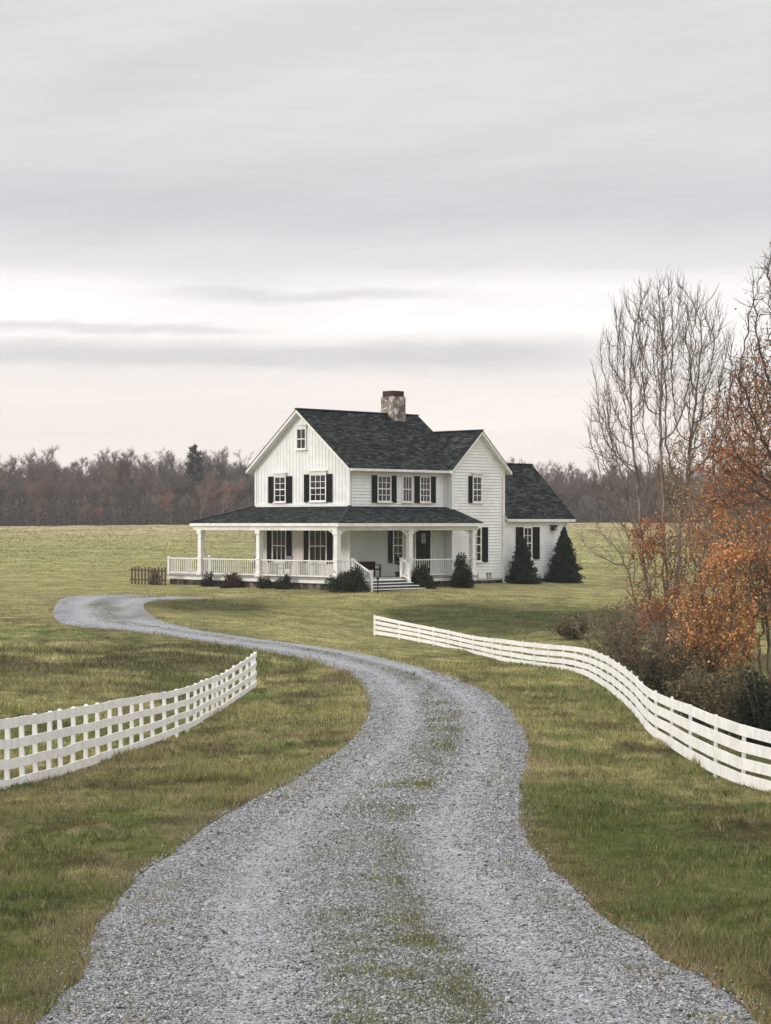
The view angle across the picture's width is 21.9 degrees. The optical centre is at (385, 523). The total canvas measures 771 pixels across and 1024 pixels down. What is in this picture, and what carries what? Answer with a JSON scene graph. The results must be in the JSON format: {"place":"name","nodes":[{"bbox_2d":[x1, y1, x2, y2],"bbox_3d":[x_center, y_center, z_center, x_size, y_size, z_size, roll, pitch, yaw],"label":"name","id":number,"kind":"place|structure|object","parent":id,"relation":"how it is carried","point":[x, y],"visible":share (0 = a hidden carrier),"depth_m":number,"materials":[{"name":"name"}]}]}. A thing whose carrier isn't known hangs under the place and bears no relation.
{"place":"outdoors","nodes":[
{"label":"outdoors","id":0,"kind":"place"},
{"bbox_2d":[0,477,770,1023],"bbox_3d":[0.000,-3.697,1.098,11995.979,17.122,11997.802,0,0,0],"label":"ground","id":1,"kind":"structure","parent":0,"point":[590,589],"depth_m":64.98,"materials":[{"name":"green plant"}]},
{"bbox_2d":[22,481,45,525],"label":"bare tree","id":2,"kind":"object","parent":1,"relation":"on","point":[36,496],"visible":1,"depth_m":332.50,"materials":[{"name":"brown plant"}]},
{"bbox_2d":[28,443,64,521],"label":"bare tree","id":3,"kind":"object","parent":1,"relation":"on","point":[48,456],"visible":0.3,"depth_m":354.23,"materials":[{"name":"brown plant"}]},
{"bbox_2d":[92,507,103,525],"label":"bare tree","id":4,"kind":"object","parent":1,"relation":"on","point":[98,512],"visible":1,"depth_m":330.72,"materials":[{"name":"brown plant"}]},
{"bbox_2d":[111,449,138,521],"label":"bare tree","id":5,"kind":"object","parent":1,"relation":"on","point":[125,467],"visible":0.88,"depth_m":346.53,"materials":[{"name":"brown plant"}]},
{"bbox_2d":[0,652,256,789],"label":"board fence","id":6,"kind":"object","parent":1,"relation":"on","point":[22,760],"visible":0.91,"depth_m":38.03,"materials":[{"name":"white paint"}]},
{"bbox_2d":[130,567,165,585],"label":"picket fence","id":7,"kind":"object","parent":1,"relation":"on","point":[148,570],"visible":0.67,"depth_m":100.47,"materials":[{"name":"brown wood"}]},
{"bbox_2d":[147,569,160,584],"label":"shrub","id":8,"kind":"object","parent":1,"relation":"on","point":[156,578],"visible":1,"depth_m":100.49,"materials":[{"name":"plant"}]},
{"bbox_2d":[157,491,175,524],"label":"bare tree","id":9,"kind":"object","parent":1,"relation":"on","point":[166,501],"visible":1,"depth_m":331.41,"materials":[{"name":"brown plant"}]},
{"bbox_2d":[182,443,204,518],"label":"pine tree","id":10,"kind":"object","parent":1,"relation":"on","point":[193,458],"visible":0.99,"depth_m":339.72,"materials":[{"name":"green plant"}]},
{"bbox_2d":[194,470,220,516],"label":"bare tree","id":11,"kind":"object","parent":1,"relation":"on","point":[208,495],"visible":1,"depth_m":333.18,"materials":[{"name":"brown plant"}]},
{"bbox_2d":[199,571,215,586],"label":"shrub","id":12,"kind":"object","parent":1,"relation":"on","point":[207,582],"visible":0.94,"depth_m":98.28,"materials":[{"name":"green plant"}]},
{"bbox_2d":[201,444,238,511],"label":"bare tree","id":13,"kind":"object","parent":1,"relation":"on","point":[222,470],"visible":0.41,"depth_m":353.59,"materials":[{"name":"plant"}]},
{"bbox_2d":[209,479,243,511],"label":"bare tree","id":14,"kind":"object","parent":1,"relation":"on","point":[220,489],"visible":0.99,"depth_m":333.13,"materials":[{"name":"brown plant"}]},
{"bbox_2d":[219,572,243,587],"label":"shrub","id":15,"kind":"object","parent":1,"relation":"on","point":[232,581],"visible":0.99,"depth_m":97.05,"materials":[{"name":"brown plant"}]},
{"bbox_2d":[219,477,245,512],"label":"bare tree","id":16,"kind":"object","parent":1,"relation":"on","point":[227,488],"visible":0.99,"depth_m":331.23,"materials":[{"name":"plant"}]},
{"bbox_2d":[256,576,273,588],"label":"shrub","id":17,"kind":"object","parent":1,"relation":"on","point":[267,583],"visible":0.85,"depth_m":95.31,"materials":[{"name":"green plant"}]},
{"bbox_2d":[273,573,291,589],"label":"shrub","id":18,"kind":"object","parent":1,"relation":"on","point":[284,583],"visible":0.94,"depth_m":94.28,"materials":[{"name":"green plant"}]},
{"bbox_2d":[324,567,370,591],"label":"shrub","id":19,"kind":"object","parent":1,"relation":"on","point":[351,580],"visible":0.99,"depth_m":92.02,"materials":[{"name":"green plant"}]},
{"bbox_2d":[166,391,575,591],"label":"farmhouse","id":20,"kind":"object","parent":1,"relation":"on","point":[337,491],"visible":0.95,"depth_m":99.14,"materials":[{"name":"white wood"}]},
{"bbox_2d":[244,556,255,573],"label":"porch chair","id":21,"kind":"object","parent":20,"relation":"on","point":[254,557],"visible":0.37,"depth_m":99.54,"materials":[{"name":"grey wood"}]},
{"bbox_2d":[270,530,285,562],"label":"window","id":22,"kind":"structure","parent":20,"relation":"in","point":[278,536],"depth_m":99.53,"materials":[{"name":"white paint"}]},
{"bbox_2d":[272,473,286,502],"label":"window","id":23,"kind":"structure","parent":20,"relation":"in","point":[279,478],"depth_m":99.47,"materials":[{"name":"white paint"}]},
{"bbox_2d":[276,556,293,574],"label":"porch chair","id":24,"kind":"object","parent":20,"relation":"on","point":[290,562],"visible":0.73,"depth_m":97.89,"materials":[{"name":"grey wood"}]},
{"bbox_2d":[294,424,306,450],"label":"window","id":25,"kind":"structure","parent":20,"relation":"in","point":[301,430],"depth_m":98.35,"materials":[{"name":"white paint"}]},
{"bbox_2d":[307,530,326,563],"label":"window","id":26,"kind":"structure","parent":20,"relation":"in","point":[317,538],"depth_m":97.54,"materials":[{"name":"grey glass"}]},
{"bbox_2d":[308,470,326,502],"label":"window","id":27,"kind":"structure","parent":20,"relation":"in","point":[317,479],"depth_m":97.52,"materials":[{"name":"white paint"}]},
{"bbox_2d":[357,561,381,576],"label":"porch bench","id":28,"kind":"object","parent":20,"relation":"on","point":[369,565],"visible":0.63,"depth_m":96.38,"materials":[{"name":"black metal"}]},
{"bbox_2d":[377,475,392,502],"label":"window","id":29,"kind":"structure","parent":20,"relation":"in","point":[383,481],"depth_m":97.57,"materials":[{"name":"white paint"}]},
{"bbox_2d":[394,557,399,576],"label":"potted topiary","id":30,"kind":"object","parent":20,"relation":"on","point":[397,574],"visible":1,"depth_m":96.32,"materials":[{"name":"plant"}]},
{"bbox_2d":[393,530,404,562],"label":"window","id":31,"kind":"structure","parent":20,"relation":"in","point":[398,536],"depth_m":98.31,"materials":[{"name":"white paint"}]},
{"bbox_2d":[401,476,413,502],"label":"window","id":32,"kind":"structure","parent":20,"relation":"in","point":[407,481],"depth_m":98.74,"materials":[{"name":"white paint"}]},
{"bbox_2d":[414,530,431,573],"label":"door","id":33,"kind":"structure","parent":20,"relation":"in","point":[422,538],"depth_m":99.51,"materials":[{"name":"black paint"}]},
{"bbox_2d":[420,476,431,502],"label":"window","id":34,"kind":"structure","parent":20,"relation":"in","point":[425,481],"depth_m":99.66,"materials":[{"name":"white paint"}]},
{"bbox_2d":[471,473,483,503],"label":"window","id":35,"kind":"structure","parent":20,"relation":"in","point":[477,477],"depth_m":101.80,"materials":[{"name":"white paint"}]},
{"bbox_2d":[476,527,482,562],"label":"window","id":36,"kind":"structure","parent":20,"relation":"in","point":[479,532],"depth_m":101.90,"materials":[{"name":"white paint"}]},
{"bbox_2d":[524,527,533,559],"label":"window","id":37,"kind":"structure","parent":20,"relation":"in","point":[527,530],"depth_m":104.77,"materials":[{"name":"white paint"}]},
{"bbox_2d":[0,499,766,525],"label":"undergrowth","id":38,"kind":"object","parent":1,"relation":"on","point":[45,522],"visible":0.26,"depth_m":339.87,"materials":[{"name":"brown plant"}]},
{"bbox_2d":[0,445,770,525],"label":"wood","id":39,"kind":"object","parent":1,"relation":"on","point":[79,483],"visible":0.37,"depth_m":349.24,"materials":[{"name":"brown plant"}]},
{"bbox_2d":[0,523,770,672],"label":"field grass","id":40,"kind":"structure","parent":1,"relation":"on","point":[39,539],"depth_m":178.06,"materials":[{"name":"green plant"}]},
{"bbox_2d":[411,563,436,588],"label":"shrub","id":41,"kind":"object","parent":1,"relation":"on","point":[422,577],"visible":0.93,"depth_m":95.54,"materials":[{"name":"green plant"}]},
{"bbox_2d":[450,552,474,587],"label":"shrub","id":42,"kind":"object","parent":1,"relation":"on","point":[461,577],"visible":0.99,"depth_m":97.22,"materials":[{"name":"green plant"}]},
{"bbox_2d":[504,535,542,584],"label":"conifer","id":43,"kind":"object","parent":1,"relation":"on","point":[522,570],"visible":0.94,"depth_m":102.92,"materials":[{"name":"green plant"}]},
{"bbox_2d":[544,526,585,583],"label":"conifer","id":44,"kind":"object","parent":1,"relation":"on","point":[564,567],"visible":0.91,"depth_m":105.24,"materials":[{"name":"green plant"}]},
{"bbox_2d":[545,614,596,639],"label":"thicket shrub","id":45,"kind":"object","parent":1,"relation":"on","point":[564,627],"visible":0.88,"depth_m":75.85,"materials":[{"name":"brown plant"}]},
{"bbox_2d":[373,615,770,789],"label":"board fence","id":46,"kind":"object","parent":1,"relation":"on","point":[743,763],"visible":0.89,"depth_m":41.57,"materials":[{"name":"white paint"}]},
{"bbox_2d":[571,604,656,658],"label":"thicket shrub","id":47,"kind":"object","parent":1,"relation":"on","point":[592,633],"visible":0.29,"depth_m":68.04,"materials":[{"name":"brown plant"}]},
{"bbox_2d":[577,509,653,648],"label":"bare tree","id":48,"kind":"object","parent":1,"relation":"on","point":[604,536],"visible":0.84,"depth_m":71.00,"materials":[{"name":"brown plant"}]},
{"bbox_2d":[584,596,652,668],"bbox_3d":[7.503,3.521,64.166,2.248,2.419,3.066,0,0,44],"label":"thicket shrub","id":49,"kind":"object","parent":1,"relation":"on","point":[610,626],"visible":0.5,"depth_m":63.79,"materials":[{"name":"brown plant"}]},
{"bbox_2d":[576,385,670,632],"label":"bare tree","id":50,"kind":"object","parent":1,"relation":"on","point":[629,507],"visible":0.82,"depth_m":71.94,"materials":[{"name":"brown plant"}]},
{"bbox_2d":[597,623,674,681],"bbox_3d":[7.670,3.786,59.000,2.722,1.849,1.510,0,0,0],"label":"thicket shrub","id":51,"kind":"object","parent":1,"relation":"on","point":[630,640],"visible":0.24,"depth_m":58.92,"materials":[{"name":"brown plant"}]},
{"bbox_2d":[516,721,770,1023],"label":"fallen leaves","id":52,"kind":"object","parent":1,"relation":"on","point":[690,968],"visible":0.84,"depth_m":15.03,"materials":[{"name":"brown plant"}]},
{"bbox_2d":[618,618,697,689],"bbox_3d":[7.715,3.659,56.063,2.609,2.082,1.855,0,0,26],"label":"thicket shrub","id":53,"kind":"object","parent":1,"relation":"on","point":[664,627],"visible":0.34,"depth_m":56.25,"materials":[{"name":"brown plant"}]},
{"bbox_2d":[582,263,747,640],"bbox_3d":[8.792,-1.654,61.918,4.512,12.815,4.416,0,0,41],"label":"bare tree","id":54,"kind":"object","parent":1,"relation":"on","point":[661,379],"visible":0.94,"depth_m":61.85,"materials":[{"name":"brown plant"}]},
{"bbox_2d":[614,509,722,680],"bbox_3d":[8.312,2.091,57.955,3.530,5.331,2.596,0,0,0],"label":"tree","id":55,"kind":"object","parent":1,"relation":"on","point":[662,605],"visible":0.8,"depth_m":57.85,"materials":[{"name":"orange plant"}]},
{"bbox_2d":[634,645,712,697],"bbox_3d":[7.423,3.729,51.079,2.343,1.878,2.451,0,0,0],"label":"thicket shrub","id":56,"kind":"object","parent":1,"relation":"on","point":[653,669],"visible":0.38,"depth_m":50.90,"materials":[{"name":"green plant"}]},
{"bbox_2d":[645,622,737,696],"bbox_3d":[7.751,3.485,49.876,2.542,2.345,2.619,0,0,0],"label":"thicket shrub","id":57,"kind":"object","parent":1,"relation":"on","point":[681,661],"visible":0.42,"depth_m":49.61,"materials":[{"name":"brown plant"}]},
{"bbox_2d":[644,385,741,660],"bbox_3d":[9.657,0.179,62.045,2.862,9.056,2.797,0,0,-37],"label":"tree","id":58,"kind":"object","parent":1,"relation":"on","point":[671,476],"visible":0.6,"depth_m":61.84,"materials":[{"name":"brown plant"}]},
{"bbox_2d":[650,608,736,649],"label":"thicket shrub","id":59,"kind":"object","parent":1,"relation":"on","point":[658,625],"visible":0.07,"depth_m":61.80,"materials":[{"name":"brown plant"}]},
{"bbox_2d":[657,664,748,721],"bbox_3d":[7.226,3.888,44.934,2.158,1.468,1.822,0,0,0],"label":"thicket shrub","id":60,"kind":"object","parent":1,"relation":"on","point":[712,684],"visible":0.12,"depth_m":44.90,"materials":[{"name":"brown plant"}]},
{"bbox_2d":[664,656,759,729],"bbox_3d":[7.123,3.737,43.087,2.324,1.672,1.856,0,0,0],"label":"thicket shrub","id":61,"kind":"object","parent":1,"relation":"on","point":[687,695],"visible":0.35,"depth_m":42.99,"materials":[{"name":"brown plant"}]},
{"bbox_2d":[656,530,770,680],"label":"tree","id":62,"kind":"object","parent":1,"relation":"on","point":[698,627],"visible":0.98,"depth_m":48.69,"materials":[{"name":"orange plant"}]},
{"bbox_2d":[674,432,770,656],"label":"tree","id":63,"kind":"object","parent":1,"relation":"on","point":[704,519],"visible":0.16,"depth_m":65.80,"materials":[{"name":"orange plant"}]},
{"bbox_2d":[675,321,770,608],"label":"oak tree","id":64,"kind":"object","parent":1,"relation":"on","point":[702,515],"visible":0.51,"depth_m":53.89,"materials":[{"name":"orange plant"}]},
{"bbox_2d":[686,663,767,738],"bbox_3d":[7.137,3.680,41.294,1.822,1.654,2.042,0,0,-32],"label":"thicket shrub","id":65,"kind":"object","parent":1,"relation":"on","point":[708,689],"visible":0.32,"depth_m":41.02,"materials":[{"name":"brown plant"}]},
{"bbox_2d":[688,242,770,520],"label":"oak tree","id":66,"kind":"object","parent":1,"relation":"on","point":[723,467],"visible":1,"depth_m":42.92,"materials":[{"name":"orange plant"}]},
{"bbox_2d":[708,478,770,682],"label":"tree","id":67,"kind":"object","parent":1,"relation":"on","point":[761,517],"visible":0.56,"depth_m":49.89,"materials":[{"name":"orange plant"}]},
{"bbox_2d":[715,682,767,731],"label":"thicket shrub","id":68,"kind":"object","parent":1,"relation":"on","point":[731,698],"visible":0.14,"depth_m":39.85,"materials":[{"name":"green plant"}]},
{"bbox_2d":[732,656,770,746],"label":"evergreen shrub","id":69,"kind":"object","parent":1,"relation":"on","point":[756,710],"visible":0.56,"depth_m":37.94,"materials":[{"name":"green plant"}]},
{"bbox_2d":[760,689,770,747],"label":"evergreen shrub","id":70,"kind":"object","parent":1,"relation":"on","point":[767,718],"visible":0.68,"depth_m":37.08,"materials":[{"name":"green plant"}]},
{"bbox_2d":[0,0,770,488],"label":"sky","id":71,"kind":"structure","parent":0,"point":[220,220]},
{"bbox_2d":[3,595,769,1023],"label":"gravel path","id":72,"kind":"structure","parent":0,"point":[84,611],"depth_m":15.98,"materials":[{"name":"grey gravel"}]}
]}

